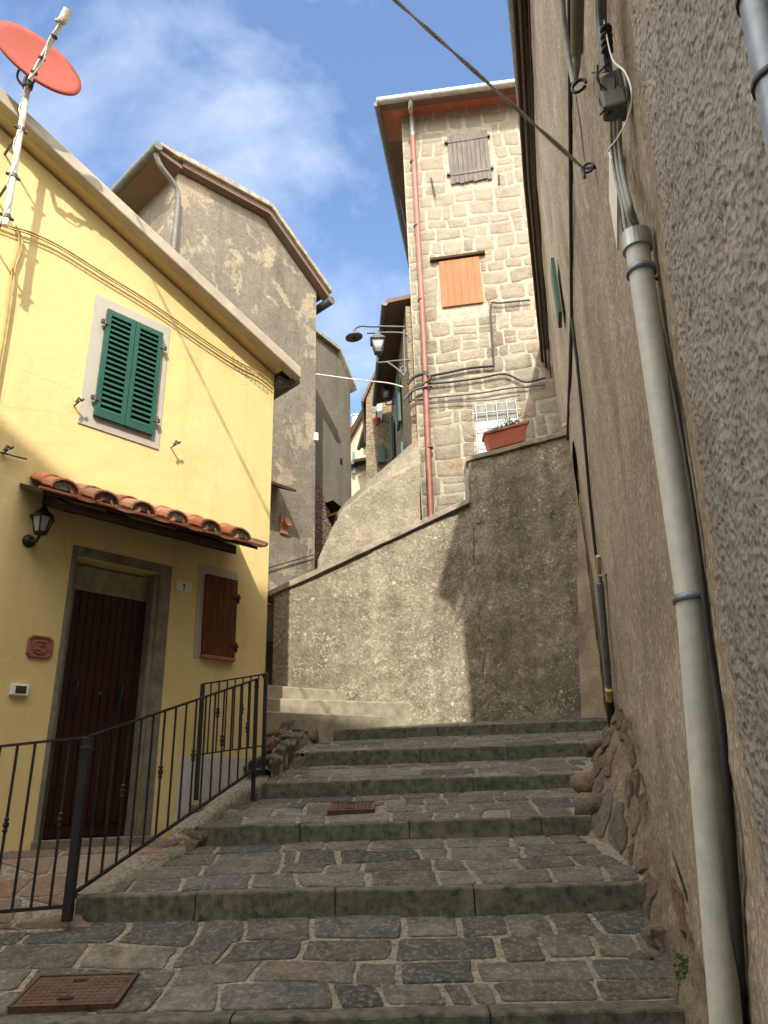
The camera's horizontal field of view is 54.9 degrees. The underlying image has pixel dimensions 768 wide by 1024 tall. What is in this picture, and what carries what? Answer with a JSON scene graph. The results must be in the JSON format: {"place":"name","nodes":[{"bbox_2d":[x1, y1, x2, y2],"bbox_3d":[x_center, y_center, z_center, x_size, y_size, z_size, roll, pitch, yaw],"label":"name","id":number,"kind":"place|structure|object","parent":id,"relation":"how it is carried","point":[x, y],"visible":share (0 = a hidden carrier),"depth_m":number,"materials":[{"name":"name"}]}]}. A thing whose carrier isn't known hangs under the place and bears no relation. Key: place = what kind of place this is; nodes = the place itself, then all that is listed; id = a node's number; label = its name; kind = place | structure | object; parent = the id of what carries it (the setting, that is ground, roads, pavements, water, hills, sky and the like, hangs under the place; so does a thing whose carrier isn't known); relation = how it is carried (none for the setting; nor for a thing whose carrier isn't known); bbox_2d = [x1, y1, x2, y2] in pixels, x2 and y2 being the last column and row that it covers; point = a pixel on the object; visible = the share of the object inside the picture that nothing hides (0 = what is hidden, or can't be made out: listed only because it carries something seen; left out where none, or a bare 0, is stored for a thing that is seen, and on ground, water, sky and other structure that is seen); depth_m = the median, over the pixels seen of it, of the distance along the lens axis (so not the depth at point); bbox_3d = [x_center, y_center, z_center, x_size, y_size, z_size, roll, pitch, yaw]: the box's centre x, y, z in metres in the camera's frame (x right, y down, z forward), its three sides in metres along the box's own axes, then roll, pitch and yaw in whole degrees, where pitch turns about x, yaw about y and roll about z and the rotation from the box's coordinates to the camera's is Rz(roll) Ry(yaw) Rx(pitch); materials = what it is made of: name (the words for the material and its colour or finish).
{"place":"outdoors","nodes":[
{"label":"outdoors","id":0,"kind":"place"},
{"bbox_2d":[0,0,514,423],"label":"sky","id":1,"kind":"structure","parent":0,"point":[276,98],"materials":[{"name":"blue"}]},
{"bbox_2d":[266,603,273,642],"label":"lane","id":2,"kind":"structure","parent":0,"point":[270,622],"depth_m":10.18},
{"bbox_2d":[110,141,334,685],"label":"grey gabled house","id":3,"kind":"structure","parent":2,"relation":"on","point":[241,249],"depth_m":14.22,"materials":[{"name":"paint"}]},
{"bbox_2d":[279,515,291,534],"bbox_3d":[-1.761,0.222,13.296,0.139,0.340,0.190,-20,-29,38],"label":"wall vent","id":4,"kind":"object","parent":3,"relation":"attached to","point":[285,522],"depth_m":13.27,"materials":[{"name":"ceramic"}]},
{"bbox_2d":[268,555,312,568],"bbox_3d":[-1.693,0.890,13.113,0.019,0.556,1.173,-20,-29,38],"label":"grey wall cable","id":5,"kind":"object","parent":3,"relation":"attached to","point":[289,561],"depth_m":13.11,"materials":[{"name":"grey plastic"}]},
{"bbox_2d":[314,432,318,441],"bbox_3d":[-1.342,-1.480,14.607,0.092,0.160,0.092,7,-24,-21],"label":"wall sensor","id":6,"kind":"object","parent":3,"relation":"attached to","point":[316,436],"depth_m":14.57,"materials":[{"name":"white plastic"}]},
{"bbox_2d":[316,373,402,386],"bbox_3d":[-0.500,-2.655,15.056,1.769,0.417,0.105,-2,-22,1],"label":"lane wire","id":7,"kind":"object","parent":3,"relation":"attached to","point":[359,379],"visible":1,"depth_m":15.10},
{"bbox_2d":[267,591,272,603],"bbox_3d":[-1.646,1.185,10.220,0.375,0.085,0.400,-2,-22,0],"label":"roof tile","id":8,"kind":"object","parent":2,"relation":"on","point":[269,599],"visible":0.07,"depth_m":10.21,"materials":[{"name":"ceramic"}]},
{"bbox_2d":[318,462,419,567],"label":"lane wall","id":9,"kind":"structure","parent":2,"relation":"on","point":[382,509],"depth_m":13.57,"materials":[{"name":"paint"}]},
{"bbox_2d":[338,438,419,516],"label":"parapet","id":10,"kind":"structure","parent":9,"relation":"on","point":[409,456],"depth_m":14.81,"materials":[{"name":"paint"}]},
{"bbox_2d":[374,79,560,518],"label":"stone tower house","id":11,"kind":"structure","parent":2,"relation":"on","point":[453,157],"depth_m":15.85,"materials":[{"name":"beige stone"}]},
{"bbox_2d":[345,325,404,341],"bbox_3d":[-0.182,-3.763,15.435,1.252,0.345,0.364,-2,-22,0],"label":"disc lamp","id":12,"kind":"object","parent":11,"relation":"attached to","point":[353,336],"visible":1,"depth_m":15.46,"materials":[{"name":"grey metal"}]},
{"bbox_2d":[367,330,409,376],"bbox_3d":[0.102,-3.232,15.055,0.876,1.128,0.316,-2,-22,0],"label":"street lantern","id":13,"kind":"object","parent":11,"relation":"attached to","point":[377,341],"visible":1,"depth_m":15.03,"materials":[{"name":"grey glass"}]},
{"bbox_2d":[372,294,421,519],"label":"stone house","id":14,"kind":"structure","parent":11,"relation":"attached to","point":[395,311],"depth_m":16.87,"materials":[{"name":"beige stone"}]},
{"bbox_2d":[373,417,380,425],"bbox_3d":[-0.191,-2.432,19.859,0.237,0.220,0.237,-2,-22,0],"label":"flower pot","id":15,"kind":"object","parent":14,"relation":"hanging from","point":[376,420],"visible":1,"depth_m":19.80,"materials":[{"name":"red ceramic"}]},
{"bbox_2d":[381,384,394,405],"bbox_3d":[0.223,-2.952,18.985,0.565,0.785,0.255,-2,-22,0],"label":"street lantern","id":16,"kind":"object","parent":14,"relation":"attached to","point":[386,391],"visible":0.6,"depth_m":18.94,"materials":[{"name":"black glass"}]},
{"bbox_2d":[403,299,544,403],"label":"wall cables","id":17,"kind":"object","parent":11,"relation":"attached to","point":[417,387],"depth_m":14.80,"materials":[{"name":"grey metal"}]},
{"bbox_2d":[472,399,520,453],"bbox_3d":[2.216,-1.383,14.210,0.950,1.680,0.083,-5,-22,8],"label":"window","id":18,"kind":"structure","parent":11,"relation":"in","point":[487,416],"depth_m":14.42,"materials":[{"name":"white metal"}]},
{"bbox_2d":[243,727,307,778],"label":"rock pile","id":19,"kind":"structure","parent":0,"point":[281,742],"depth_m":7.58,"materials":[{"name":"stone"}]},
{"bbox_2d":[314,328,356,569],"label":"plain grey house","id":20,"kind":"structure","parent":0,"point":[333,494],"depth_m":17.39,"materials":[{"name":"paint"}]},
{"bbox_2d":[0,910,684,1023],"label":"stair step","id":21,"kind":"object","parent":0,"point":[569,968],"visible":0.95,"depth_m":3.73,"materials":[{"name":"stone"}]},
{"bbox_2d":[7,971,138,1013],"bbox_3d":[-1.508,2.356,3.623,0.516,0.118,0.326,-2,-22,0],"label":"manhole cover","id":22,"kind":"object","parent":21,"relation":"on","point":[72,992],"visible":1,"depth_m":3.59,"materials":[{"name":"metal"}]},
{"bbox_2d":[0,844,168,933],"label":"landing","id":23,"kind":"object","parent":21,"relation":"on","point":[39,921],"visible":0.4,"depth_m":4.92,"materials":[{"name":"beige stone"}]},
{"bbox_2d":[0,678,258,921],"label":"iron railing","id":24,"kind":"object","parent":23,"relation":"on","point":[71,891],"visible":1,"depth_m":4.75,"materials":[{"name":"black metal"}]},
{"bbox_2d":[84,775,273,921],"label":"landing kerb","id":25,"kind":"structure","parent":23,"relation":"on","point":[237,796],"depth_m":5.87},
{"bbox_2d":[193,673,268,799],"bbox_3d":[-1.364,1.994,6.683,0.688,1.127,0.054,15,-27,-35],"label":"side railing","id":26,"kind":"object","parent":25,"relation":"on","point":[199,739],"visible":0.92,"depth_m":6.68,"materials":[{"name":"black metal"}]},
{"bbox_2d":[60,834,646,922],"bbox_3d":[-0.015,2.819,4.820,4.050,1.228,1.394,-3,-22,4],"label":"stair step","id":27,"kind":"object","parent":21,"relation":"on","point":[493,876],"visible":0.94,"depth_m":4.54,"materials":[{"name":"stone"}]},
{"bbox_2d":[145,720,318,851],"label":"loose rocks","id":28,"kind":"object","parent":27,"relation":"on","point":[196,839],"visible":0.27,"depth_m":5.55,"materials":[{"name":"stone"}]},
{"bbox_2d":[171,788,591,846],"bbox_3d":[0.300,2.874,5.897,3.875,1.213,1.383,-3,-22,2],"label":"stair step","id":29,"kind":"object","parent":27,"relation":"on","point":[471,814],"visible":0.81,"depth_m":5.60,"materials":[{"name":"stone"}]},
{"bbox_2d":[327,801,374,815],"bbox_3d":[-0.260,2.409,6.014,0.376,0.108,0.364,-2,-22,0],"label":"manhole cover","id":30,"kind":"object","parent":29,"relation":"on","point":[346,808],"visible":0.99,"depth_m":5.94,"materials":[{"name":"metal"}]},
{"bbox_2d":[238,757,592,798],"bbox_3d":[0.561,2.955,6.978,3.820,1.198,1.318,-3,-22,2],"label":"stair step","id":31,"kind":"object","parent":29,"relation":"on","point":[408,778],"visible":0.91,"depth_m":6.60,"materials":[{"name":"stone"}]},
{"bbox_2d":[293,730,602,766],"bbox_3d":[0.790,3.012,8.021,3.806,1.200,1.316,-3,-22,3],"label":"stair step","id":32,"kind":"object","parent":31,"relation":"on","point":[438,749],"visible":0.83,"depth_m":7.60,"materials":[{"name":"stone"}]},
{"bbox_2d":[266,711,385,743],"bbox_3d":[-1.376,2.680,8.873,3.408,0.407,1.210,11,-25,-29],"label":"winder step","id":33,"kind":"object","parent":32,"relation":"on","point":[325,725],"visible":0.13,"depth_m":8.62,"materials":[{"name":"stone"}]},
{"bbox_2d":[267,698,409,726],"bbox_3d":[-1.358,2.574,9.064,3.600,0.407,1.187,9,-24,-24],"label":"winder step","id":34,"kind":"object","parent":33,"relation":"on","point":[395,714],"visible":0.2,"depth_m":8.91,"materials":[{"name":"stone"}]},
{"bbox_2d":[267,685,345,700],"bbox_3d":[-1.811,2.403,9.062,2.882,0.408,1.232,14,-27,-34],"label":"winder step","id":35,"kind":"object","parent":34,"relation":"on","point":[279,692],"visible":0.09,"depth_m":8.98,"materials":[{"name":"stone"}]},
{"bbox_2d":[333,718,607,740],"bbox_3d":[1.012,3.032,8.788,3.699,1.106,1.050,-2,-22,0],"label":"stair step","id":36,"kind":"object","parent":32,"relation":"on","point":[512,727],"visible":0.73,"depth_m":8.57,"materials":[{"name":"stone"}]},
{"bbox_2d":[270,431,581,724],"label":"retaining wall","id":37,"kind":"structure","parent":36,"relation":"on","point":[466,610],"depth_m":9.73,"materials":[{"name":"paint"}]},
{"bbox_2d":[482,421,527,450],"bbox_3d":[1.759,-1.066,10.719,0.660,0.436,0.250,-2,-22,0],"label":"flower box","id":38,"kind":"object","parent":37,"relation":"on","point":[509,435],"visible":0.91,"depth_m":10.62,"materials":[{"name":"ceramic"}]},
{"bbox_2d":[488,417,528,432],"bbox_3d":[1.813,-1.229,10.767,0.622,0.306,0.297,-2,-22,0],"label":"green plant","id":39,"kind":"object","parent":38,"relation":"in","point":[505,424],"visible":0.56,"depth_m":10.74,"materials":[{"name":"green plant"}]},
{"bbox_2d":[673,952,688,986],"bbox_3d":[1.385,2.140,3.425,0.081,0.180,0.146,-8,-23,15],"label":"wall weed","id":40,"kind":"object","parent":21,"relation":"on","point":[682,963],"depth_m":3.41,"materials":[{"name":"green plant"}]},
{"bbox_2d":[351,413,358,426],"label":"chimney house","id":41,"kind":"structure","parent":0,"point":[354,416],"depth_m":32.85,"materials":[{"name":"beige paint"}]},
{"bbox_2d":[351,409,365,495],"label":"cream house","id":42,"kind":"structure","parent":0,"point":[358,469],"depth_m":24.54,"materials":[{"name":"paint"}]},
{"bbox_2d":[357,371,391,482],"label":"stone house","id":43,"kind":"structure","parent":0,"point":[374,440],"depth_m":20.10,"materials":[{"name":"beige stone"}]},
{"bbox_2d":[377,403,381,420],"bbox_3d":[-0.122,-2.748,20.234,0.152,0.566,0.060,-2,-22,0],"label":"window","id":44,"kind":"structure","parent":43,"relation":"in","point":[379,406],"depth_m":20.21,"materials":[{"name":"white glass"}]},
{"bbox_2d":[568,738,666,960],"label":"footing rocks","id":45,"kind":"object","parent":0,"point":[586,800],"visible":0.37,"depth_m":5.40,"materials":[{"name":"stone"}]},
{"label":"lower street","id":46,"kind":"structure","parent":0,"visible":0},
{"bbox_2d":[0,87,300,852],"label":"yellow house","id":47,"kind":"structure","parent":46,"relation":"on","point":[136,432],"depth_m":6.87,"materials":[{"name":"paint"}]},
{"bbox_2d":[0,451,26,459],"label":"wall rod","id":48,"kind":"object","parent":47,"relation":"attached to","point":[13,455],"depth_m":6.20,"materials":[{"name":"grey metal"}]},
{"bbox_2d":[9,683,29,696],"bbox_3d":[-2.819,1.375,5.723,0.038,0.090,0.136,-22,-29,40],"label":"doorbell","id":49,"kind":"object","parent":47,"relation":"attached to","point":[16,689],"visible":1,"depth_m":5.71,"materials":[{"name":"white plastic"}]},
{"bbox_2d":[22,503,55,547],"bbox_3d":[-2.833,0.100,6.092,0.216,0.347,0.264,19,-30,-41],"label":"wall lantern","id":50,"kind":"object","parent":47,"relation":"attached to","point":[42,518],"depth_m":6.03,"materials":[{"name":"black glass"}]},
{"bbox_2d":[26,635,53,658],"bbox_3d":[-2.756,1.081,5.931,0.026,0.180,0.202,-22,-29,40],"label":"wall plaque","id":51,"kind":"object","parent":47,"relation":"attached to","point":[39,647],"depth_m":5.92,"materials":[{"name":"ceramic"}]},
{"bbox_2d":[0,7,81,227],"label":"satellite dish","id":52,"kind":"object","parent":47,"relation":"attached to","point":[32,56],"visible":1,"depth_m":6.91,"materials":[{"name":"red metal"}]},
{"bbox_2d":[42,589,145,838],"bbox_3d":[-2.420,1.671,6.282,0.118,1.990,0.700,-22,-29,40],"label":"door","id":53,"kind":"structure","parent":47,"relation":"in","point":[100,685],"depth_m":6.29,"materials":[{"name":"red wood"}]},
{"bbox_2d":[78,294,169,449],"bbox_3d":[-2.500,-1.387,7.254,0.079,1.430,0.810,-22,-29,40],"label":"window","id":54,"kind":"structure","parent":47,"relation":"in","point":[125,374],"depth_m":7.22,"materials":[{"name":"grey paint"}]},
{"bbox_2d":[0,225,272,385],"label":"facade cable","id":55,"kind":"object","parent":47,"relation":"attached to","point":[12,281],"visible":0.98,"depth_m":7.07,"materials":[{"name":"plastic"}]},
{"bbox_2d":[175,580,191,592],"bbox_3d":[-1.904,0.709,7.042,0.014,0.100,0.170,-22,-29,40],"label":"house number","id":56,"kind":"object","parent":47,"relation":"attached to","point":[183,586],"visible":1,"depth_m":7.04,"materials":[{"name":"beige ceramic"}]},
{"bbox_2d":[193,563,240,661],"bbox_3d":[-1.612,0.979,7.215,0.054,0.915,0.467,-22,-29,40],"label":"window","id":57,"kind":"structure","parent":47,"relation":"in","point":[217,592],"depth_m":7.18,"materials":[{"name":"grey paint"}]},
{"bbox_2d":[507,0,767,1023],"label":"stucco house","id":58,"kind":"structure","parent":46,"relation":"on","point":[635,568],"depth_m":4.57,"materials":[{"name":"paint"}]},
{"bbox_2d":[392,0,595,178],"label":"overhead wire","id":59,"kind":"object","parent":58,"relation":"attached to","point":[514,106],"visible":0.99,"depth_m":4.70,"materials":[{"name":"black metal"}]},
{"bbox_2d":[566,0,572,438],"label":"black cable","id":60,"kind":"object","parent":58,"relation":"attached to","point":[570,165],"visible":0.58,"depth_m":6.30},
{"bbox_2d":[560,0,589,171],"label":"hook cable","id":61,"kind":"object","parent":58,"relation":"attached to","point":[576,44],"visible":0.99,"depth_m":4.03,"materials":[{"name":"black metal"}]},
{"bbox_2d":[570,317,614,727],"bbox_3d":[2.055,0.139,7.215,0.145,3.684,1.728,-6,-22,10],"label":"conduit","id":62,"kind":"object","parent":58,"relation":"attached to","point":[609,699],"visible":0.89,"depth_m":7.07,"materials":[{"name":"black metal"}]},
{"bbox_2d":[592,62,628,121],"bbox_3d":[0.975,-1.797,3.188,0.138,0.246,0.126,-2,-22,0],"label":"junction box","id":63,"kind":"object","parent":58,"relation":"attached to","point":[612,97],"visible":1,"depth_m":3.16,"materials":[{"name":"grey plastic"}]},
{"bbox_2d":[609,152,619,249],"bbox_3d":[1.152,-1.623,3.690,0.013,0.367,0.501,-7,-23,12],"label":"plate","id":64,"kind":"object","parent":58,"relation":"attached to","point":[614,203],"visible":0.64,"depth_m":3.76,"materials":[{"name":"beige tile"}]},
{"bbox_2d":[595,0,638,229],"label":"cable bundle","id":65,"kind":"object","parent":58,"relation":"attached to","point":[606,51],"visible":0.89,"depth_m":3.16,"materials":[{"name":"white plastic"}]},
{"bbox_2d":[584,704,708,1023],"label":"rubble plinth","id":66,"kind":"structure","parent":58,"relation":"attached to","point":[622,822],"depth_m":4.60,"materials":[{"name":"stone"}]},
{"bbox_2d":[620,224,742,1023],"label":"cable duct","id":67,"kind":"object","parent":58,"relation":"attached to","point":[723,991],"visible":0.88,"depth_m":2.29,"materials":[{"name":"grey plastic"}]},
{"bbox_2d":[663,330,747,1023],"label":"old cable","id":68,"kind":"object","parent":58,"relation":"attached to","point":[734,888],"visible":0.88,"depth_m":2.15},
{"bbox_2d":[627,0,767,893],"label":"rendered house","id":69,"kind":"structure","parent":46,"relation":"on","point":[701,66],"depth_m":1.47,"materials":[{"name":"grey paint"}]},
{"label":"stair step","id":70,"kind":"structure","parent":0,"visible":0},
{"bbox_2d":[192,743,626,920],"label":"weeds","id":71,"kind":"object","parent":70,"relation":"on","point":[310,841],"visible":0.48,"depth_m":6.48,"materials":[{"name":"green plant"}]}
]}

